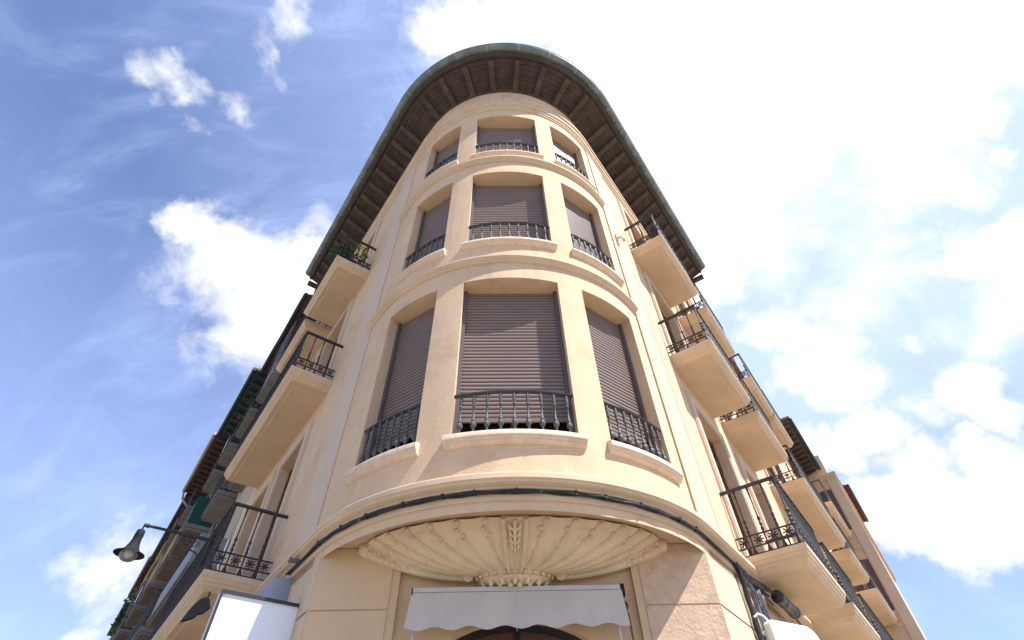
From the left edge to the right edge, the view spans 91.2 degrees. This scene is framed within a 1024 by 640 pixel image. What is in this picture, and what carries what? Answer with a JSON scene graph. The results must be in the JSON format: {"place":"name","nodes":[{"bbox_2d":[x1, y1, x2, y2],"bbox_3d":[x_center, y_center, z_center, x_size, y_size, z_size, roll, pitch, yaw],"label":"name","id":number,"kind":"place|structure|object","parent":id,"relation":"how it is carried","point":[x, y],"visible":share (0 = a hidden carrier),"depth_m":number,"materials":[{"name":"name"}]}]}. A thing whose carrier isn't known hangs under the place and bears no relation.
{"place":"outdoors","nodes":[
{"label":"outdoors","id":0,"kind":"place"},
{"bbox_2d":[0,0,1023,639],"label":"sky","id":1,"kind":"structure","parent":0,"point":[845,178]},
{"label":"ground","id":2,"kind":"structure","parent":0,"visible":0},
{"bbox_2d":[107,601,130,639],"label":"town house","id":3,"kind":"structure","parent":2,"relation":"on","point":[109,633],"depth_m":41.19,"materials":[{"name":"red wood"}]},
{"bbox_2d":[110,555,154,639],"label":"town house","id":4,"kind":"structure","parent":2,"relation":"on","point":[144,571],"depth_m":35.03,"materials":[{"name":"paint"}]},
{"bbox_2d":[109,604,126,635],"bbox_3d":[-25.820,20.176,33.665,1.589,2.063,1.535,-2,-48,0],"label":"potted plant","id":5,"kind":"object","parent":4,"relation":"on","point":[113,630],"visible":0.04,"depth_m":33.00,"materials":[{"name":"green plant"}]},
{"bbox_2d":[110,592,136,629],"bbox_3d":[-24.792,19.094,32.712,1.750,2.200,1.721,-2,-48,0],"label":"potted plant","id":6,"kind":"object","parent":4,"relation":"on","point":[123,612],"visible":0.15,"depth_m":32.25,"materials":[{"name":"green plant"}]},
{"bbox_2d":[112,493,198,639],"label":"town house","id":7,"kind":"structure","parent":2,"relation":"on","point":[125,632],"depth_m":28.66,"materials":[{"name":"red wood"}]},
{"bbox_2d":[130,583,140,603],"bbox_3d":[-22.741,17.003,30.788,1.300,1.427,1.329,-2,-48,0],"label":"potted plant","id":8,"kind":"object","parent":7,"relation":"on","point":[133,594],"visible":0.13,"depth_m":30.64,"materials":[{"name":"green plant"}]},
{"bbox_2d":[125,432,239,626],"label":"town house","id":9,"kind":"structure","parent":2,"relation":"on","point":[201,472],"depth_m":24.77,"materials":[{"name":"red wood"}]},
{"bbox_2d":[128,367,267,639],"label":"town house","id":10,"kind":"structure","parent":2,"relation":"on","point":[177,552],"depth_m":19.30,"materials":[{"name":"green paint"}]},
{"bbox_2d":[146,293,318,628],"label":"town house","id":11,"kind":"structure","parent":2,"relation":"on","point":[221,501],"depth_m":15.88,"materials":[{"name":"beige paint"}]},
{"bbox_2d":[223,506,236,537],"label":"balcony door","id":12,"kind":"structure","parent":11,"relation":"in","point":[236,506],"depth_m":14.43,"materials":[{"name":"brown wood"}]},
{"bbox_2d":[235,409,246,424],"bbox_3d":[-10.060,3.803,18.948,0.796,0.596,0.777,-2,-48,0],"label":"potted plant","id":13,"kind":"object","parent":11,"relation":"on","point":[240,417],"visible":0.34,"depth_m":18.90,"materials":[{"name":"green plant"}]},
{"bbox_2d":[246,394,259,409],"bbox_3d":[-9.477,3.210,18.550,0.750,0.778,0.753,-31,-54,24],"label":"potted plant","id":14,"kind":"object","parent":11,"relation":"on","point":[250,400],"visible":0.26,"depth_m":18.54,"materials":[{"name":"green plant"}]},
{"bbox_2d":[693,307,893,639],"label":"apartment house","id":15,"kind":"structure","parent":2,"relation":"on","point":[805,497],"depth_m":15.18,"materials":[{"name":"beige paint"}]},
{"bbox_2d":[738,410,777,486],"bbox_3d":[7.744,4.196,15.474,0.081,3.120,1.780,-29,-54,23],"label":"balcony door","id":16,"kind":"structure","parent":15,"relation":"in","point":[767,471],"depth_m":14.55,"materials":[{"name":"brown wood"}]},
{"bbox_2d":[772,465,783,483],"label":"balcony door","id":17,"kind":"structure","parent":15,"relation":"in","point":[775,468],"depth_m":16.62,"materials":[{"name":"brown wood"}]},
{"bbox_2d":[784,518,796,542],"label":"balcony door","id":18,"kind":"structure","parent":15,"relation":"in","point":[795,538],"depth_m":13.05,"materials":[{"name":"brown wood"}]},
{"bbox_2d":[781,416,896,627],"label":"tiled house","id":19,"kind":"structure","parent":2,"relation":"on","point":[873,597],"depth_m":22.55,"materials":[{"name":"beige paint"}]},
{"bbox_2d":[788,459,799,477],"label":"balcony door","id":20,"kind":"structure","parent":19,"relation":"in","point":[791,464],"depth_m":23.93,"materials":[{"name":"brown wood"}]},
{"bbox_2d":[843,484,868,521],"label":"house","id":21,"kind":"structure","parent":2,"relation":"on","point":[854,500],"depth_m":30.97,"materials":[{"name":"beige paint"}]},
{"bbox_2d":[807,455,926,639],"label":"end house","id":22,"kind":"structure","parent":2,"relation":"on","point":[871,557],"depth_m":23.21,"materials":[{"name":"beige paint"}]},
{"bbox_2d":[819,489,853,532],"bbox_3d":[15.964,9.460,24.745,0.660,2.240,0.090,-29,-54,23],"label":"window","id":23,"kind":"structure","parent":22,"relation":"in","point":[829,491],"depth_m":24.94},
{"bbox_2d":[860,558,897,613],"bbox_3d":[16.031,11.787,22.164,0.660,2.290,0.090,-29,-54,23],"label":"window","id":24,"kind":"structure","parent":22,"relation":"in","point":[866,562],"depth_m":22.28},
{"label":"pavement","id":25,"kind":"structure","parent":0,"visible":0},
{"bbox_2d":[150,43,880,639],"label":"corner building","id":26,"kind":"structure","parent":25,"relation":"on","point":[498,309],"depth_m":7.97,"materials":[{"name":"beige paint"}]},
{"bbox_2d":[113,523,214,566],"bbox_3d":[-5.264,3.395,7.620,1.186,0.665,0.413,19,-51,-18],"label":"street lamp","id":27,"kind":"object","parent":26,"relation":"attached to","point":[130,551],"visible":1,"depth_m":7.52,"materials":[{"name":"brown metal"}]},
{"bbox_2d":[180,592,210,622],"bbox_3d":[-4.293,3.936,6.864,0.302,0.426,0.054,28,-54,-24],"label":"boot sign","id":28,"kind":"object","parent":26,"relation":"attached to","point":[201,606],"visible":1,"depth_m":6.84,"materials":[{"name":"metal"}]},
{"bbox_2d":[201,589,302,639],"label":"projecting sign","id":29,"kind":"object","parent":26,"relation":"attached to","point":[235,615],"visible":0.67,"depth_m":5.38,"materials":[{"name":"white plastic"}]},
{"bbox_2d":[226,468,277,572],"bbox_3d":[-5.771,4.963,10.560,0.054,3.220,1.830,28,-54,-24],"label":"balcony door","id":30,"kind":"structure","parent":26,"relation":"in","point":[268,484],"depth_m":11.20,"materials":[{"name":"brown wood"}]},
{"bbox_2d":[257,577,292,600],"bbox_3d":[-3.109,4.886,5.088,0.222,4.035,0.910,28,-54,-24],"label":"grey casing","id":31,"kind":"object","parent":26,"relation":"attached to","point":[278,588],"visible":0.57,"depth_m":6.28,"materials":[{"name":"blue paint"}]},
{"bbox_2d":[241,420,314,578],"bbox_3d":[-4.445,3.734,9.486,0.293,3.220,1.930,28,-54,-24],"label":"balcony door","id":32,"kind":"structure","parent":26,"relation":"in","point":[303,439],"depth_m":9.69,"materials":[{"name":"brown wood"}]},
{"bbox_2d":[288,556,299,563],"bbox_3d":[-2.733,3.021,6.289,0.130,0.068,0.072,28,-54,-24],"label":"pipe stub","id":33,"kind":"object","parent":26,"relation":"attached to","point":[293,560],"visible":0.95,"depth_m":6.27,"materials":[{"name":"metal"}]},
{"bbox_2d":[306,345,322,371],"bbox_3d":[-5.848,2.319,13.493,0.054,3.220,1.830,28,-54,-24],"label":"balcony door","id":34,"kind":"structure","parent":26,"relation":"in","point":[316,356],"depth_m":14.09,"materials":[{"name":"brown wood"}]},
{"bbox_2d":[315,296,355,378],"bbox_3d":[-4.521,1.089,12.419,0.293,3.220,1.930,28,-54,-24],"label":"balcony door","id":35,"kind":"structure","parent":26,"relation":"in","point":[347,311],"depth_m":12.75,"materials":[{"name":"brown wood"}]},
{"bbox_2d":[328,242,354,260],"bbox_3d":[-4.455,-1.641,13.041,0.667,0.637,0.687,-2,-48,0],"label":"potted plant","id":36,"kind":"object","parent":26,"relation":"on","point":[339,247],"visible":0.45,"depth_m":13.00,"materials":[{"name":"green plant"}]},
{"bbox_2d":[345,244,368,262],"bbox_3d":[-4.162,-1.586,13.208,0.736,0.799,0.632,-2,-48,0],"label":"potted plant","id":37,"kind":"object","parent":26,"relation":"on","point":[359,247],"visible":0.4,"depth_m":13.28,"materials":[{"name":"green plant"}]},
{"bbox_2d":[356,220,381,268],"bbox_3d":[-4.445,-1.473,14.959,0.293,3.220,1.730,28,-54,-24],"label":"balcony door","id":38,"kind":"structure","parent":26,"relation":"in","point":[375,233],"depth_m":15.19,"materials":[{"name":"brown wood"}]},
{"bbox_2d":[343,307,434,486],"bbox_3d":[-1.506,0.969,7.376,1.182,3.125,0.896,-20,-50,16],"label":"window","id":39,"kind":"structure","parent":26,"relation":"in","point":[394,433],"depth_m":7.14,"materials":[{"name":"brown metal"}]},
{"bbox_2d":[393,197,450,284],"bbox_3d":[-1.625,-1.774,10.177,1.197,2.842,0.497,-27,-53,21],"label":"window","id":40,"kind":"structure","parent":26,"relation":"in","point":[429,247],"depth_m":10.20,"materials":[{"name":"brown metal"}]},
{"bbox_2d":[417,138,459,188],"bbox_3d":[-1.692,-4.097,12.753,1.197,2.462,0.497,-27,-53,21],"label":"window","id":41,"kind":"structure","parent":26,"relation":"in","point":[446,158],"depth_m":12.67,"materials":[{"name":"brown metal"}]},
{"bbox_2d":[470,126,543,159],"bbox_3d":[-0.130,-4.437,12.490,1.698,2.465,0.580,-2,-48,0],"label":"window","id":42,"kind":"structure","parent":26,"relation":"in","point":[490,141],"depth_m":12.67,"materials":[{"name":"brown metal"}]},
{"bbox_2d":[461,184,557,250],"bbox_3d":[-0.063,-2.113,9.914,1.698,2.845,0.580,-2,-48,0],"label":"window","id":43,"kind":"structure","parent":26,"relation":"in","point":[500,215],"depth_m":10.04,"materials":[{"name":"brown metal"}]},
{"bbox_2d":[285,487,735,574],"bbox_3d":[-0.004,2.534,5.895,5.888,0.059,2.092,-2,-48,0],"label":"cable bundle","id":44,"kind":"object","parent":26,"relation":"attached to","point":[605,497],"visible":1,"depth_m":5.37,"materials":[{"name":"black rubber"}]},
{"bbox_2d":[442,291,587,449],"bbox_3d":[0.013,0.511,7.003,1.698,3.125,0.580,-2,-48,0],"label":"window","id":45,"kind":"structure","parent":26,"relation":"in","point":[513,383],"depth_m":6.90,"materials":[{"name":"brown metal"}]},
{"bbox_2d":[403,583,633,639],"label":"awning","id":46,"kind":"object","parent":26,"relation":"attached to","point":[456,608],"visible":1,"depth_m":5.27,"materials":[{"name":"grey fabric"}]},
{"bbox_2d":[457,625,581,639],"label":"arched door","id":47,"kind":"structure","parent":26,"relation":"in","point":[505,632],"depth_m":5.42,"materials":[{"name":"red glass"}]},
{"bbox_2d":[552,139,596,190],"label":"window","id":48,"kind":"structure","parent":26,"relation":"in","point":[565,159],"depth_m":12.57,"materials":[{"name":"white metal"}]},
{"bbox_2d":[563,197,624,286],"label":"window","id":49,"kind":"structure","parent":26,"relation":"in","point":[585,240],"depth_m":10.26,"materials":[{"name":"brown metal"}]},
{"bbox_2d":[615,234,625,245],"bbox_3d":[2.457,-1.785,11.316,0.248,0.400,0.165,29,-55,-25],"label":"wall bracket","id":50,"kind":"object","parent":26,"relation":"attached to","point":[617,239],"depth_m":11.30,"materials":[{"name":"beige metal"}]},
{"bbox_2d":[616,199,643,248],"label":"balcony door","id":51,"kind":"structure","parent":26,"relation":"in","point":[623,211],"depth_m":14.92,"materials":[{"name":"brown wood"}]},
{"bbox_2d":[585,307,683,484],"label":"window","id":52,"kind":"structure","parent":26,"relation":"in","point":[631,433],"depth_m":7.22,"materials":[{"name":"brown metal"}]},
{"bbox_2d":[641,269,686,354],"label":"balcony door","id":53,"kind":"structure","parent":26,"relation":"in","point":[665,328],"depth_m":12.51,"materials":[{"name":"brown wood"}]},
{"bbox_2d":[675,302,688,317],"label":"balcony door","id":54,"kind":"structure","parent":26,"relation":"in","point":[677,308],"depth_m":15.11,"materials":[{"name":"brown wood"}]},
{"bbox_2d":[685,331,733,422],"bbox_3d":[5.522,1.975,13.481,0.054,3.220,1.930,-29,-54,23],"label":"balcony door","id":55,"kind":"structure","parent":26,"relation":"in","point":[687,334],"depth_m":13.78,"materials":[{"name":"brown wood"}]},
{"bbox_2d":[684,390,767,556],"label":"balcony door","id":56,"kind":"structure","parent":26,"relation":"in","point":[736,522],"depth_m":9.26,"materials":[{"name":"brown wood"}]},
{"bbox_2d":[733,563,764,639],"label":"drop cable","id":57,"kind":"object","parent":26,"relation":"attached to","point":[749,601],"visible":0.99,"depth_m":6.26,"materials":[{"name":"black rubber"}]},
{"bbox_2d":[744,576,773,639],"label":"looped cables","id":58,"kind":"object","parent":26,"relation":"attached to","point":[761,605],"visible":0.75,"depth_m":6.58,"materials":[{"name":"grey rubber"}]},
{"bbox_2d":[734,453,787,548],"bbox_3d":[5.502,4.674,10.594,0.293,3.220,1.930,-29,-54,23],"label":"balcony door","id":59,"kind":"structure","parent":26,"relation":"in","point":[744,469],"depth_m":10.87,"materials":[{"name":"brown wood"}]},
{"bbox_2d":[736,562,801,624],"bbox_3d":[4.938,5.138,8.293,0.192,0.179,6.492,-29,-54,23],"label":"feeder cable","id":60,"kind":"object","parent":26,"relation":"attached to","point":[755,582],"visible":0.81,"depth_m":6.82,"materials":[{"name":"black rubber"}]},
{"bbox_2d":[771,590,800,618],"bbox_3d":[3.981,4.134,7.253,0.180,0.176,0.950,-29,-54,23],"label":"splice closure","id":61,"kind":"object","parent":60,"relation":"hanging from","point":[784,603],"visible":0.96,"depth_m":7.08,"materials":[{"name":"black plastic"}]},
{"bbox_2d":[753,613,819,639],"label":"pale sign","id":62,"kind":"object","parent":26,"relation":"attached to","point":[777,630],"visible":0.93,"depth_m":6.06,"materials":[{"name":"white plastic"}]}
]}

